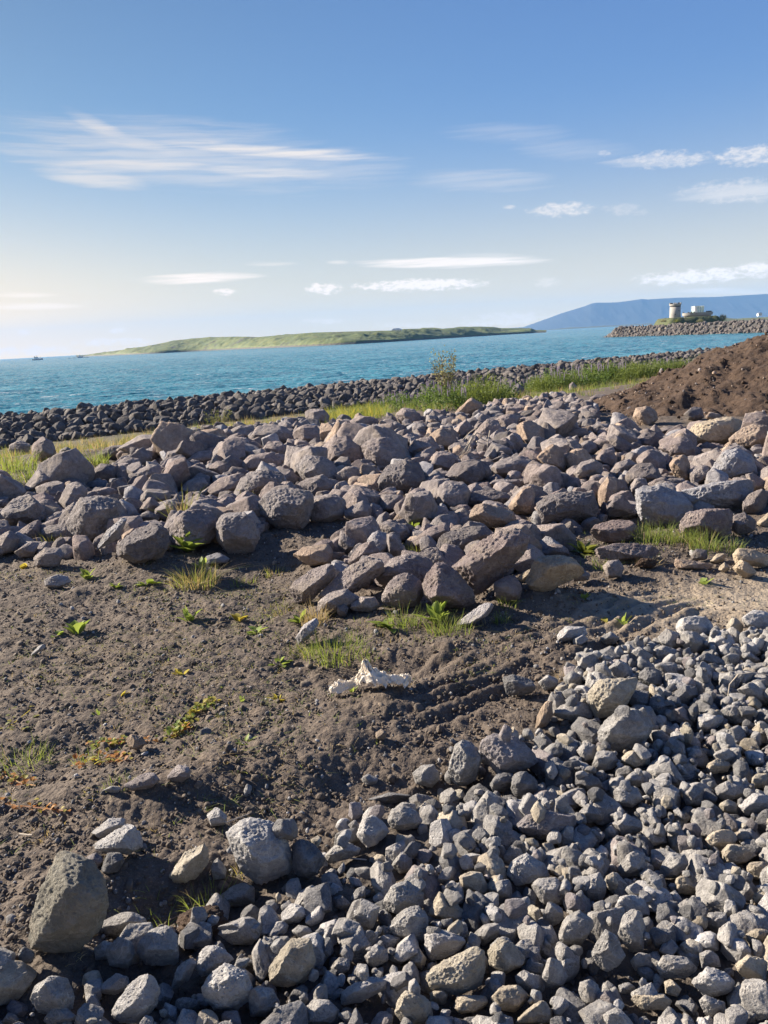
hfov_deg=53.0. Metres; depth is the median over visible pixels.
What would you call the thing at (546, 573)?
boulder
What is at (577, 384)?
leafy bush
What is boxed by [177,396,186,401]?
revetment rock
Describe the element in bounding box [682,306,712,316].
building
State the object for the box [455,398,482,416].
boulder
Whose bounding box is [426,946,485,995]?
stone
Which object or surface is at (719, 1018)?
stone
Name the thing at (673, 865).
stone
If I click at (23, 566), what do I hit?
broad leaved weed
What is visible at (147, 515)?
boulder
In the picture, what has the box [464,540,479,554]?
boulder
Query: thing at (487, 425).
boulder
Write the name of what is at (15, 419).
revetment rock
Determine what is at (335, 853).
stone
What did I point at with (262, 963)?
stone
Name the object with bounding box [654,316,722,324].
grass mound
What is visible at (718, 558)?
boulder
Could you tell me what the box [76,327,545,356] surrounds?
island
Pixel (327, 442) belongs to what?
boulder
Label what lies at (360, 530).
boulder
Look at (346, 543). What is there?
boulder
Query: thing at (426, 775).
stone
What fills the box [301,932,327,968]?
stone
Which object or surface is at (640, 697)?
stone
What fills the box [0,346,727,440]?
revetment rubble
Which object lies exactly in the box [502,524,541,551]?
boulder
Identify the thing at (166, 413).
revetment rock
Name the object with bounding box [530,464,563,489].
boulder
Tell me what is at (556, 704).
stone
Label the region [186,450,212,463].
boulder
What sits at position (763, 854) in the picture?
stone
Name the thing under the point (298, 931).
stone
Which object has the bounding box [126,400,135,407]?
revetment rock
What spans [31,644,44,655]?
stone
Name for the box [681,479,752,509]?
boulder
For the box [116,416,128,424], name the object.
revetment rock
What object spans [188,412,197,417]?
revetment rock
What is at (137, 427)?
revetment rock
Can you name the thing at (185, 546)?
broad leaved weed
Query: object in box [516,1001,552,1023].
stone
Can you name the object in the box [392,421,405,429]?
boulder
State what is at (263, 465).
boulder
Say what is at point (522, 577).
boulder
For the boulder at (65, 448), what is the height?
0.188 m
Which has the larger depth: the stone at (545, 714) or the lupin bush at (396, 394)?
the lupin bush at (396, 394)
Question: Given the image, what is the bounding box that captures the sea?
[0,324,767,414]
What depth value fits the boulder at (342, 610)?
4.76 m
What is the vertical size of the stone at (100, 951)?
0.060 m
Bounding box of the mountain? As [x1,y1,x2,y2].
[518,294,767,329]
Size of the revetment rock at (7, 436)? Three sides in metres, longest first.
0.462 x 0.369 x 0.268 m
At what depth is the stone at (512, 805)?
2.60 m
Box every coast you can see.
[551,323,654,329]
[726,317,767,321]
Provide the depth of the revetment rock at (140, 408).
26.75 m
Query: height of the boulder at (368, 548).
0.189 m
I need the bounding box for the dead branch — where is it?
[458,427,490,455]
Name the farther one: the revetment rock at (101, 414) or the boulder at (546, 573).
the revetment rock at (101, 414)
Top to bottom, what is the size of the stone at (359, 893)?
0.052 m
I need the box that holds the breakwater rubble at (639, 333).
[608,320,767,336]
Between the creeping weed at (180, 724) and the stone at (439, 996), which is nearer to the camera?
the stone at (439, 996)
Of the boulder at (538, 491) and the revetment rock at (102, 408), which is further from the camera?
the revetment rock at (102, 408)
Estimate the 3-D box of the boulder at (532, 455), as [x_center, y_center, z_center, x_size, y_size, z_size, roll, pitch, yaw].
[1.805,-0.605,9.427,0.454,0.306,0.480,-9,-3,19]
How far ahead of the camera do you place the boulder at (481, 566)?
4.74 m
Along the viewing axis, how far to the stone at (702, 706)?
3.19 m
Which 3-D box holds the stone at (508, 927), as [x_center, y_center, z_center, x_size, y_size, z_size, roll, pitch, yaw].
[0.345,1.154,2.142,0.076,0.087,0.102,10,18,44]
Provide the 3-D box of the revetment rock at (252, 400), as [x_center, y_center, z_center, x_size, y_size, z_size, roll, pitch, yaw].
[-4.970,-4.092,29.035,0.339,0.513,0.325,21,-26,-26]
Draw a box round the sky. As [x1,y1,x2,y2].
[0,0,767,358]
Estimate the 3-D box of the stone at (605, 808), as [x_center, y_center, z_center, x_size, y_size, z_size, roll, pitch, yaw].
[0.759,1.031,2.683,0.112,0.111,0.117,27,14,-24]
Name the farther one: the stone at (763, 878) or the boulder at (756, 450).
the boulder at (756, 450)
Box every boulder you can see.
[0,469,12,478]
[0,474,25,500]
[0,494,45,525]
[0,496,9,507]
[0,519,10,535]
[0,531,19,555]
[8,441,30,455]
[14,542,38,557]
[18,520,41,538]
[24,470,48,491]
[32,437,55,460]
[33,547,63,567]
[35,481,64,496]
[37,448,94,484]
[39,499,62,510]
[40,517,59,529]
[40,524,72,540]
[44,574,70,587]
[58,482,87,508]
[58,502,75,527]
[59,447,70,452]
[66,495,120,541]
[87,480,106,487]
[89,487,117,495]
[94,463,115,480]
[96,518,126,550]
[97,445,121,458]
[106,515,143,542]
[113,499,126,514]
[116,434,151,452]
[116,523,169,563]
[117,457,142,464]
[127,465,161,480]
[132,475,147,489]
[138,489,170,502]
[138,520,162,526]
[139,511,159,520]
[146,447,158,461]
[148,473,177,491]
[150,421,194,457]
[154,500,177,520]
[164,457,190,491]
[164,510,182,531]
[165,450,178,458]
[166,456,190,466]
[169,509,217,546]
[175,440,207,458]
[180,477,209,494]
[185,494,209,505]
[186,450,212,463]
[187,503,223,542]
[188,431,225,447]
[188,466,219,480]
[190,498,222,506]
[195,428,227,437]
[206,553,229,563]
[207,461,229,474]
[207,473,243,496]
[210,441,223,458]
[215,512,259,553]
[216,507,233,512]
[217,438,245,460]
[217,496,235,506]
[223,436,249,443]
[228,495,260,516]
[230,425,254,436]
[234,435,253,441]
[234,469,284,495]
[235,490,259,499]
[242,452,281,470]
[244,443,258,456]
[244,510,260,524]
[250,424,291,445]
[256,461,286,480]
[258,487,313,528]
[259,482,284,497]
[262,441,286,453]
[268,485,290,491]
[279,469,298,484]
[281,481,297,488]
[284,445,301,464]
[289,564,335,602]
[290,446,327,475]
[293,424,320,441]
[294,455,336,479]
[294,544,332,565]
[295,618,318,643]
[297,474,333,495]
[305,409,328,422]
[310,494,345,521]
[317,589,359,612]
[318,556,384,598]
[320,422,334,441]
[322,434,336,446]
[326,420,343,441]
[326,436,362,462]
[332,562,346,577]
[336,414,351,419]
[336,422,363,440]
[336,466,359,482]
[336,604,348,616]
[338,530,355,553]
[342,488,369,507]
[344,501,371,519]
[345,516,380,553]
[348,485,380,504]
[348,541,378,564]
[350,415,378,424]
[350,596,379,611]
[353,425,407,456]
[357,474,380,491]
[361,437,405,470]
[367,530,387,552]
[368,553,393,586]
[376,553,432,584]
[377,458,425,494]
[378,422,393,430]
[379,494,404,511]
[379,521,409,540]
[381,573,422,608]
[386,534,404,556]
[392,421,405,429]
[396,408,421,423]
[399,490,437,524]
[402,432,420,445]
[408,436,439,457]
[409,524,450,548]
[412,423,426,431]
[417,547,444,564]
[419,478,449,501]
[420,461,432,474]
[422,562,474,608]
[429,451,458,470]
[430,428,456,449]
[436,480,470,508]
[436,526,490,550]
[439,543,464,566]
[445,460,485,484]
[448,442,474,452]
[448,459,490,480]
[452,528,529,594]
[454,419,474,437]
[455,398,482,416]
[457,603,493,626]
[459,451,479,459]
[463,521,492,533]
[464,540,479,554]
[468,490,510,506]
[469,503,515,527]
[472,419,500,438]
[489,479,521,487]
[491,456,531,477]
[492,454,510,461]
[493,575,521,601]
[496,414,519,427]
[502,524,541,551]
[504,519,533,526]
[506,432,523,452]
[508,484,543,500]
[508,486,534,514]
[512,383,524,395]
[512,543,542,571]
[516,420,544,443]
[518,450,539,462]
[518,569,529,581]
[523,464,541,484]
[524,524,542,541]
[525,555,583,591]
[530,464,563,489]
[534,488,578,522]
[536,491,597,523]
[537,408,578,436]
[537,444,566,471]
[537,523,575,550]
[540,438,567,450]
[543,544,568,555]
[546,442,569,453]
[549,392,563,399]
[565,449,591,468]
[565,477,580,488]
[566,428,588,438]
[569,382,577,390]
[572,487,586,491]
[573,459,602,479]
[573,570,589,581]
[577,418,595,424]
[581,440,597,453]
[590,394,604,399]
[590,520,637,542]
[591,423,608,434]
[595,543,659,560]
[596,449,616,465]
[598,476,616,508]
[599,477,624,492]
[603,559,623,577]
[605,418,639,431]
[606,424,637,442]
[606,495,633,517]
[607,491,634,504]
[608,434,633,452]
[610,412,635,423]
[610,459,634,474]
[615,423,640,433]
[620,500,636,517]
[625,463,662,484]
[629,477,647,494]
[633,406,657,425]
[635,485,692,526]
[636,449,665,468]
[637,432,662,446]
[655,483,675,490]
[658,436,699,456]
[659,428,696,446]
[660,426,686,433]
[663,481,676,486]
[669,454,689,480]
[674,558,712,568]
[676,483,693,491]
[679,508,732,539]
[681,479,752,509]
[684,407,703,420]
[687,420,701,429]
[689,464,709,482]
[690,417,741,444]
[691,549,707,560]
[693,450,720,465]
[699,442,716,448]
[705,412,721,419]
[710,448,757,478]
[710,553,725,562]
[718,562,729,572]
[726,445,750,453]
[729,423,767,448]
[731,512,755,534]
[732,548,767,566]
[733,560,755,577]
[741,412,767,427]
[742,489,767,514]
[745,473,764,490]
[750,447,762,453]
[754,458,764,471]
[757,513,767,526]
[760,466,767,477]
[762,434,767,455]
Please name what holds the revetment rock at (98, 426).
on the ground at (686, 598)
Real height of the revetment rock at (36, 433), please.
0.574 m
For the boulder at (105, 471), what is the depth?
10.49 m
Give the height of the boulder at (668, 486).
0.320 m
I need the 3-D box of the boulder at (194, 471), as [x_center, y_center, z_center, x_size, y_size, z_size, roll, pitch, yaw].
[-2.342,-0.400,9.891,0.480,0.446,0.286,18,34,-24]
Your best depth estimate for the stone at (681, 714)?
3.14 m
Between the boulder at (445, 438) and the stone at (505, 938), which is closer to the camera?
the stone at (505, 938)
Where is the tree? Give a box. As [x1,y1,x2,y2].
[719,314,725,320]
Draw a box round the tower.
[669,302,681,317]
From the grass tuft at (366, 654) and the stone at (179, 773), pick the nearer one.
the stone at (179, 773)
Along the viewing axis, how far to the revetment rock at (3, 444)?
21.73 m
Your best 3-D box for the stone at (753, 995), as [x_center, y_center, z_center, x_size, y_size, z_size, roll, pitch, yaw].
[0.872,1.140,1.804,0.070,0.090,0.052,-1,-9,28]
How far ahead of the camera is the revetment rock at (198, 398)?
29.31 m
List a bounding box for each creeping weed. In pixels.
[0,705,38,729]
[0,771,36,785]
[0,797,70,812]
[71,747,132,768]
[85,735,157,749]
[163,696,220,740]
[171,722,192,735]
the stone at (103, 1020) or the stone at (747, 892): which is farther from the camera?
the stone at (747, 892)
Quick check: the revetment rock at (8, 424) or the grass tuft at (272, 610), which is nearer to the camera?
the grass tuft at (272, 610)
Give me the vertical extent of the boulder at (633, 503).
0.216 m
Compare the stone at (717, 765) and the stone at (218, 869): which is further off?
the stone at (717, 765)
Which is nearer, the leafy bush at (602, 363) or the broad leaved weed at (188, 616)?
the broad leaved weed at (188, 616)
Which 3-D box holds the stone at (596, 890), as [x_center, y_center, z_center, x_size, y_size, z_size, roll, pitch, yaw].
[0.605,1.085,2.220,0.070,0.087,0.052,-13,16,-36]
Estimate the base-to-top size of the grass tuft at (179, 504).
0.457 m
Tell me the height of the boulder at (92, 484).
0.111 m
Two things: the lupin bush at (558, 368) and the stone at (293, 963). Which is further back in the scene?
the lupin bush at (558, 368)
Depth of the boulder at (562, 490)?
6.92 m
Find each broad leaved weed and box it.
[19,563,26,568]
[51,630,63,636]
[64,620,88,634]
[80,568,93,579]
[135,579,161,585]
[169,531,207,551]
[172,668,189,674]
[175,606,201,621]
[190,557,206,569]
[231,613,247,621]
[235,734,256,744]
[247,626,267,635]
[266,693,284,701]
[269,657,290,666]
[287,609,309,622]
[367,618,400,632]
[412,600,451,623]
[568,540,596,557]
[581,592,589,599]
[615,613,631,624]
[698,577,713,583]
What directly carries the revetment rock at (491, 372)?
on the ground at (686, 598)
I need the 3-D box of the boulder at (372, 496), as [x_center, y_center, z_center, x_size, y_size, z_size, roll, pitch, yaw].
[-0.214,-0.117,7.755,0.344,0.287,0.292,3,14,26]
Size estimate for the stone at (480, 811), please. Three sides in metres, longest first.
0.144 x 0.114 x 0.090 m
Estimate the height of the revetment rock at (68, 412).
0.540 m
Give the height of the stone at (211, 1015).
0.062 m
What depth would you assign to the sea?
199.60 m
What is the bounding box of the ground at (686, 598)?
[0,376,767,1023]
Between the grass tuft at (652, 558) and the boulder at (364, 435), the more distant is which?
the boulder at (364, 435)
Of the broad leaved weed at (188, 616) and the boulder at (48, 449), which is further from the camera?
the boulder at (48, 449)
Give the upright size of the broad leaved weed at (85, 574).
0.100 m
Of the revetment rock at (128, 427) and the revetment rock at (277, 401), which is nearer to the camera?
the revetment rock at (128, 427)
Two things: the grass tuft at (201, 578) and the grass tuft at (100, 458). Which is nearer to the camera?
the grass tuft at (201, 578)
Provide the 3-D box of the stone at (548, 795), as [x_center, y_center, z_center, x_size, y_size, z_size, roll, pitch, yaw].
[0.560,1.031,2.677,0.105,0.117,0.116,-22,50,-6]
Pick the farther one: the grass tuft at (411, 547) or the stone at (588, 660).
the grass tuft at (411, 547)
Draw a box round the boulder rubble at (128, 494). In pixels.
[0,391,767,587]
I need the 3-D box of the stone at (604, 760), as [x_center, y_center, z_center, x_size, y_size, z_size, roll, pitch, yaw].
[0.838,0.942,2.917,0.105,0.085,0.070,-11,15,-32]
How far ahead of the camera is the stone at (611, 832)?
2.51 m
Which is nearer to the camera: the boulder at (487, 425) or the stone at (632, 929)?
the stone at (632, 929)
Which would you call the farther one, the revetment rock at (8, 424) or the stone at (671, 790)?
the revetment rock at (8, 424)
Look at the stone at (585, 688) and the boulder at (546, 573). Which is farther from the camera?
the boulder at (546, 573)
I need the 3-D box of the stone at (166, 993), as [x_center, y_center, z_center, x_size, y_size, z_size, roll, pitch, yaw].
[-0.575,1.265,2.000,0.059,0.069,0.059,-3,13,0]
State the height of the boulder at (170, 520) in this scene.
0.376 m
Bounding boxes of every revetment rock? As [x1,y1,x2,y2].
[0,428,7,434]
[0,434,12,438]
[0,440,7,447]
[2,422,11,427]
[5,411,13,415]
[5,439,14,446]
[6,431,14,438]
[10,426,21,432]
[12,417,19,421]
[14,434,24,438]
[20,415,31,422]
[21,413,34,418]
[22,422,32,429]
[22,434,33,444]
[29,430,45,437]
[34,415,47,422]
[34,421,47,431]
[45,428,54,434]
[46,433,58,440]
[49,414,65,423]
[50,421,65,433]
[52,408,63,414]
[63,409,75,415]
[64,425,80,432]
[69,414,82,420]
[71,431,84,438]
[73,417,83,425]
[76,402,90,409]
[80,424,92,428]
[82,408,91,413]
[82,416,97,424]
[82,427,93,434]
[85,432,95,437]
[92,424,101,429]
[97,404,109,411]
[97,410,107,418]
[102,418,113,423]
[102,422,110,429]
[109,423,123,432]
[110,412,119,420]
[111,409,121,413]
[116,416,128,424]
[124,424,131,432]
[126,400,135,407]
[129,412,143,420]
[129,419,143,427]
[134,404,145,412]
[134,424,143,431]
[144,412,152,417]
[145,424,156,430]
[152,402,160,410]
[153,416,169,422]
[159,411,172,416]
[159,417,167,422]
[160,402,173,410]
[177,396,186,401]
[178,414,189,421]
[187,400,196,406]
[187,418,199,425]
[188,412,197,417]
[195,396,202,400]
[199,414,207,424]
[201,409,210,414]
[204,400,214,409]
[205,405,212,413]
[209,393,218,400]
[220,401,228,409]
[221,411,235,421]
[222,391,231,396]
[223,404,237,409]
[227,396,236,402]
[227,406,236,412]
[234,399,243,406]
[234,409,249,419]
[236,393,244,399]
[247,394,259,399]
[249,397,255,403]
[249,406,262,414]
[249,411,259,418]
[251,403,261,406]
[254,397,266,403]
[260,388,271,393]
[260,395,270,401]
[261,404,270,411]
[267,393,276,398]
[274,407,284,415]
[275,399,285,404]
[284,404,295,408]
[286,394,296,399]
[295,401,304,405]
[295,407,305,412]
[308,402,317,406]
[313,394,321,398]
[320,398,329,406]
[323,389,334,395]
[332,400,343,408]
[338,394,351,402]
[349,398,359,404]
[383,384,394,390]
[393,384,402,389]
[413,378,421,383]
[484,370,496,376]
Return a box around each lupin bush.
[366,399,388,409]
[379,392,403,409]
[389,391,412,406]
[391,394,418,410]
[407,390,435,409]
[414,380,457,410]
[415,381,442,403]
[431,387,469,410]
[444,379,466,399]
[451,375,481,402]
[489,378,518,398]
[507,378,529,396]
[523,374,544,389]
[539,363,563,387]
[546,371,577,390]
[566,365,582,379]
[573,373,592,386]
[574,362,610,386]
[592,361,613,381]
[600,360,628,381]
[646,358,666,372]
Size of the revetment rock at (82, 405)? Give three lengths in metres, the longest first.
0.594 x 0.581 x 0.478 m
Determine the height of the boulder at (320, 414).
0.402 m
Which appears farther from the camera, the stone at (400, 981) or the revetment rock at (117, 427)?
the revetment rock at (117, 427)
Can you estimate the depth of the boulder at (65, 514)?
7.12 m
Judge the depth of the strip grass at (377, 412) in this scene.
18.90 m
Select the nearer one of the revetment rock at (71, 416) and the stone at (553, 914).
the stone at (553, 914)
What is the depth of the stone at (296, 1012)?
1.84 m
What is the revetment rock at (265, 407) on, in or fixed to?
on the ground at (686, 598)
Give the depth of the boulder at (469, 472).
8.68 m
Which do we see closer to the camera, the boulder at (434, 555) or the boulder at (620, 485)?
the boulder at (434, 555)
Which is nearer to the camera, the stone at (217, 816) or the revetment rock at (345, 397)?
the stone at (217, 816)
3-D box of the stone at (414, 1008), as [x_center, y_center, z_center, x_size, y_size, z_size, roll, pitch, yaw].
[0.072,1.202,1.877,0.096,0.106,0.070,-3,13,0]
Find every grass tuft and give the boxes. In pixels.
[0,447,43,473]
[0,733,67,776]
[9,462,38,483]
[24,821,61,847]
[30,533,73,541]
[58,742,106,768]
[79,447,111,466]
[96,772,132,799]
[135,894,181,925]
[141,556,264,590]
[149,483,203,516]
[169,869,240,911]
[229,575,258,587]
[254,563,285,577]
[256,598,295,616]
[282,640,315,659]
[291,600,338,625]
[296,626,381,667]
[355,644,385,661]
[374,600,427,632]
[404,543,420,551]
[412,608,482,636]
[489,609,512,624]
[493,597,523,608]
[585,554,605,571]
[622,552,667,566]
[630,515,682,544]
[651,520,707,546]
[670,523,743,552]
[709,536,746,552]
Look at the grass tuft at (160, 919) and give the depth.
2.38 m
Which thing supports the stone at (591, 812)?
on the ground at (686, 598)
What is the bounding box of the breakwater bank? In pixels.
[618,322,767,336]
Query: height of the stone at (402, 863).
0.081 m
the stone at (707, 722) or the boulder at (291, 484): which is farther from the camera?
the boulder at (291, 484)
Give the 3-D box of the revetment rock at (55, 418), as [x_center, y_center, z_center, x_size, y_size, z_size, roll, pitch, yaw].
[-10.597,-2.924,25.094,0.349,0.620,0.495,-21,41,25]
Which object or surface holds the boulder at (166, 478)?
on the ground at (686, 598)
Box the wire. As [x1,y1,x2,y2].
[727,672,767,695]
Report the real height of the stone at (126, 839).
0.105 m
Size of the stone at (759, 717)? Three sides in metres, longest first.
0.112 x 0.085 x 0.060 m
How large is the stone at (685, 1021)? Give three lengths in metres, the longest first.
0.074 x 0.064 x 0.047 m
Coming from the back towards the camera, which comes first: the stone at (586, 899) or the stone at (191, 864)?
the stone at (191, 864)
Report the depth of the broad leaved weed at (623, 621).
4.35 m
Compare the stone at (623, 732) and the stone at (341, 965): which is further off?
the stone at (623, 732)
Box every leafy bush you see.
[439,377,499,407]
[466,371,515,403]
[524,370,569,391]
[540,368,582,388]
[574,365,605,384]
[586,357,630,380]
[612,365,638,382]
[615,360,652,371]
[620,359,655,377]
[629,360,662,375]
[651,360,675,372]
[662,357,687,367]
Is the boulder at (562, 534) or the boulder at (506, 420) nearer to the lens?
the boulder at (562, 534)
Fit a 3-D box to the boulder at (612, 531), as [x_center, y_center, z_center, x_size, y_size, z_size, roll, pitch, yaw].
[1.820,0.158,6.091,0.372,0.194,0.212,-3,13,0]
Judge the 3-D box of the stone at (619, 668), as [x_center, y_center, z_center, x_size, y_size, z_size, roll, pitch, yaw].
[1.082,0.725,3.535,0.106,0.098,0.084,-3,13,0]
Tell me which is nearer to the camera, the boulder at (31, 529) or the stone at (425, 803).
the stone at (425, 803)
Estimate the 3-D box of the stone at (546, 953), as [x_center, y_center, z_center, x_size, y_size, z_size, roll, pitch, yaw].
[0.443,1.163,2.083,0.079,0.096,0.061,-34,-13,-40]
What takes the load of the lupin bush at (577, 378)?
on the ground at (686, 598)
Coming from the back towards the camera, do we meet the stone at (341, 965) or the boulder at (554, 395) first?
the boulder at (554, 395)
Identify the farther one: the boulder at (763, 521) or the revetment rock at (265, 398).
the revetment rock at (265, 398)
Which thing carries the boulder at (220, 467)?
on the ground at (686, 598)
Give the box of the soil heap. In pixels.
[593,334,767,416]
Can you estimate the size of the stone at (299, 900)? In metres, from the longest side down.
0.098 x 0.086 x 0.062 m
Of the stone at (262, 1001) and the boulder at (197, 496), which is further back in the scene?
the boulder at (197, 496)
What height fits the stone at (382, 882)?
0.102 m
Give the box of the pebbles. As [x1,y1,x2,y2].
[0,452,767,1023]
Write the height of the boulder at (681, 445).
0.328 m
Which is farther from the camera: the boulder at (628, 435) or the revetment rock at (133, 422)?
the revetment rock at (133, 422)
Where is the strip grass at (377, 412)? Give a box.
[0,373,749,657]
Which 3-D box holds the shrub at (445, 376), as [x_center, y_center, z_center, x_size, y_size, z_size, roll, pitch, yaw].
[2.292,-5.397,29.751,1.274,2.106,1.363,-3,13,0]
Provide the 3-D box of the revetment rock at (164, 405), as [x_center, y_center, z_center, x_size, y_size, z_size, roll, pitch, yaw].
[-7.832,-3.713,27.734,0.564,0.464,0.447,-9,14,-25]
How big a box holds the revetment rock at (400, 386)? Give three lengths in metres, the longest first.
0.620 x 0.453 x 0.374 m
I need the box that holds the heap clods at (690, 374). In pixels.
[600,332,767,418]
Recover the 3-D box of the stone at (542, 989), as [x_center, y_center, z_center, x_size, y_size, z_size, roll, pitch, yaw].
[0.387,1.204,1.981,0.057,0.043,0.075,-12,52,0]
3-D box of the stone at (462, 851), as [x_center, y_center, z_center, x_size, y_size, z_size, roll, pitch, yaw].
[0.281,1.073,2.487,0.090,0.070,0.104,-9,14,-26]
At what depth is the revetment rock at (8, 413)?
27.30 m
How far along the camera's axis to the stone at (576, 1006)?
1.82 m
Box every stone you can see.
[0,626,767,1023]
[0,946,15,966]
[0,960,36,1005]
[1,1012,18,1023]
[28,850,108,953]
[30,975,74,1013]
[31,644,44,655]
[43,1008,75,1023]
[75,1003,103,1023]
[86,852,102,866]
[91,818,125,838]
[94,824,142,854]
[94,940,111,959]
[94,1017,111,1023]
[101,852,124,873]
[101,973,129,994]
[102,912,146,936]
[103,786,120,792]
[106,937,135,968]
[111,974,159,1023]
[119,922,153,964]
[124,772,159,790]
[126,734,145,749]
[136,926,178,965]
[155,983,173,1009]
[160,1018,175,1023]
[167,764,190,781]
[169,844,208,882]
[171,958,196,988]
[175,997,200,1012]
[178,921,212,948]
[182,1010,197,1023]
[194,945,233,976]
[196,1009,219,1023]
[201,963,252,1011]
[206,893,228,919]
[207,807,226,825]
[210,858,226,879]
[217,921,261,934]
[218,916,259,945]
[219,1020,232,1023]
[220,883,254,906]
[221,1010,241,1023]
[226,817,291,884]
[244,968,255,987]
[247,985,279,1016]
[252,939,271,983]
[258,904,280,935]
[261,937,277,977]
[261,1000,307,1023]
[268,937,315,987]
[272,818,297,839]
[281,903,305,923]
[291,839,324,878]
[292,925,311,937]
[295,885,314,906]
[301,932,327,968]
[303,882,331,917]
[305,906,324,926]
[307,999,338,1023]
[319,919,337,945]
[325,842,360,863]
[329,957,349,975]
[332,918,361,937]
[333,895,349,909]
[336,925,372,963]
[340,977,386,1004]
[346,898,370,930]
[347,1008,363,1023]
[351,886,365,900]
[353,899,379,928]
[356,815,389,847]
[361,774,377,785]
[364,944,387,967]
[368,792,410,802]
[370,861,395,895]
[371,1011,392,1023]
[375,729,386,740]
[378,971,407,1008]
[383,880,423,913]
[385,839,406,864]
[387,805,422,830]
[388,905,428,942]
[390,971,412,991]
[392,852,411,873]
[394,990,432,1023]
[395,802,416,810]
[395,933,419,961]
[404,865,440,900]
[407,793,440,809]
[409,948,425,969]
[412,764,439,787]
[418,801,440,812]
[424,929,465,960]
[425,1016,452,1023]
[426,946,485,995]
[428,891,462,920]
[429,818,451,847]
[430,988,447,1004]
[437,810,467,829]
[439,788,458,806]
[439,855,464,880]
[448,739,481,786]
[453,829,480,855]
[454,995,487,1012]
[459,871,487,895]
[461,891,491,927]
[464,943,487,969]
[471,791,499,825]
[471,1015,487,1023]
[474,923,499,945]
[477,852,506,881]
[479,733,537,773]
[479,751,487,764]
[479,845,506,860]
[480,983,493,1006]
[482,1014,513,1023]
[483,814,511,845]
[487,938,524,973]
[490,772,512,791]
[490,936,512,945]
[491,903,527,943]
[491,985,527,1011]
[492,879,511,902]
[502,674,534,695]
[503,845,527,863]
[506,799,523,830]
[507,853,549,885]
[511,771,537,798]
[512,730,518,738]
[515,970,541,995]
[516,811,576,839]
[516,939,540,968]
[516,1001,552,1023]
[517,920,543,946]
[522,965,544,992]
[524,841,537,852]
[529,748,553,776]
[532,877,564,904]
[534,790,556,811]
[535,701,552,727]
[538,675,558,690]
[540,926,558,959]
[542,958,567,988]
[543,902,563,925]
[544,846,569,874]
[545,760,573,791]
[548,691,565,714]
[550,1016,566,1023]
[551,986,586,1023]
[554,701,592,721]
[555,737,578,761]
[557,626,587,641]
[557,826,573,846]
[558,866,578,893]
[558,910,593,944]
[561,955,579,982]
[562,787,585,808]
[563,671,582,685]
[563,895,590,914]
[566,843,580,851]
[570,717,600,743]
[573,634,587,644]
[573,827,600,852]
[574,685,590,695]
[574,761,592,782]
[574,772,604,792]
[576,651,597,671]
[576,742,595,762]
[578,979,600,1004]
[578,999,617,1023]
[579,803,603,822]
[580,848,609,878]
[582,794,624,825]
[583,872,606,901]
[585,669,610,687]
[587,677,637,718]
[587,906,624,941]
[591,929,625,971]
[592,750,617,771]
[597,708,653,751]
[599,646,620,658]
[600,631,618,644]
[603,1007,632,1023]
[604,825,618,838]
[604,835,642,871]
[604,872,627,895]
[609,660,629,677]
[612,813,642,835]
[613,786,642,807]
[615,895,649,916]
[618,849,647,877]
[618,909,645,952]
[618,982,634,994]
[621,750,649,768]
[625,771,643,786]
[628,690,649,705]
[629,647,652,661]
[630,952,651,970]
[631,704,660,729]
[631,993,671,1010]
[635,880,672,912]
[636,807,661,833]
[638,667,662,685]
[643,827,666,845]
[646,759,684,787]
[649,779,681,811]
[649,927,675,948]
[651,848,675,868]
[653,645,676,659]
[654,661,677,675]
[654,699,676,715]
[656,955,697,978]
[657,1013,680,1023]
[658,628,679,648]
[658,686,671,698]
[660,736,685,761]
[660,853,688,878]
[663,673,686,693]
[664,979,681,996]
[667,829,685,853]
[670,731,700,748]
[670,916,702,945]
[672,707,693,726]
[673,685,697,705]
[675,876,697,894]
[676,615,712,635]
[676,898,688,916]
[677,1013,694,1023]
[680,631,705,652]
[681,847,700,870]
[682,656,700,668]
[682,758,697,779]
[682,782,715,800]
[682,784,703,805]
[687,853,726,881]
[689,698,719,714]
[691,807,716,840]
[692,967,734,996]
[694,677,714,695]
[695,661,711,680]
[695,878,745,917]
[697,713,723,732]
[698,652,719,663]
[699,950,720,968]
[699,995,725,1016]
[704,1015,713,1023]
[705,829,737,850]
[707,758,730,773]
[707,912,726,932]
[708,630,734,653]
[710,745,740,768]
[713,694,733,709]
[713,1013,730,1023]
[715,781,743,800]
[718,670,744,687]
[719,799,738,813]
[720,704,752,723]
[721,844,756,864]
[721,937,753,962]
[722,653,738,664]
[726,618,742,632]
[726,627,739,643]
[726,910,762,944]
[726,985,759,1023]
[732,775,755,800]
[733,817,759,843]
[735,955,767,983]
[737,682,767,705]
[738,793,767,815]
[739,870,755,901]
[739,978,767,1020]
[742,610,767,629]
[742,652,759,662]
[742,839,761,858]
[746,861,767,879]
[746,928,767,948]
[747,672,767,682]
[747,723,767,748]
[751,773,767,787]
[751,912,767,929]
[753,710,767,724]
[757,892,767,915]
[759,847,767,861]
[759,865,767,884]
[760,629,767,653]
[761,935,767,971]
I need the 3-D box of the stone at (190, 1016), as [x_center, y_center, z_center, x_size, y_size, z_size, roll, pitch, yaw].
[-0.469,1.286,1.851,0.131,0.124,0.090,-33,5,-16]
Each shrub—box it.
[203,409,231,424]
[429,344,457,398]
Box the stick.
[414,856,426,865]
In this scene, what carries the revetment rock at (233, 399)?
on the ground at (686, 598)
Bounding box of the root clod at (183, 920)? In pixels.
[176,905,228,938]

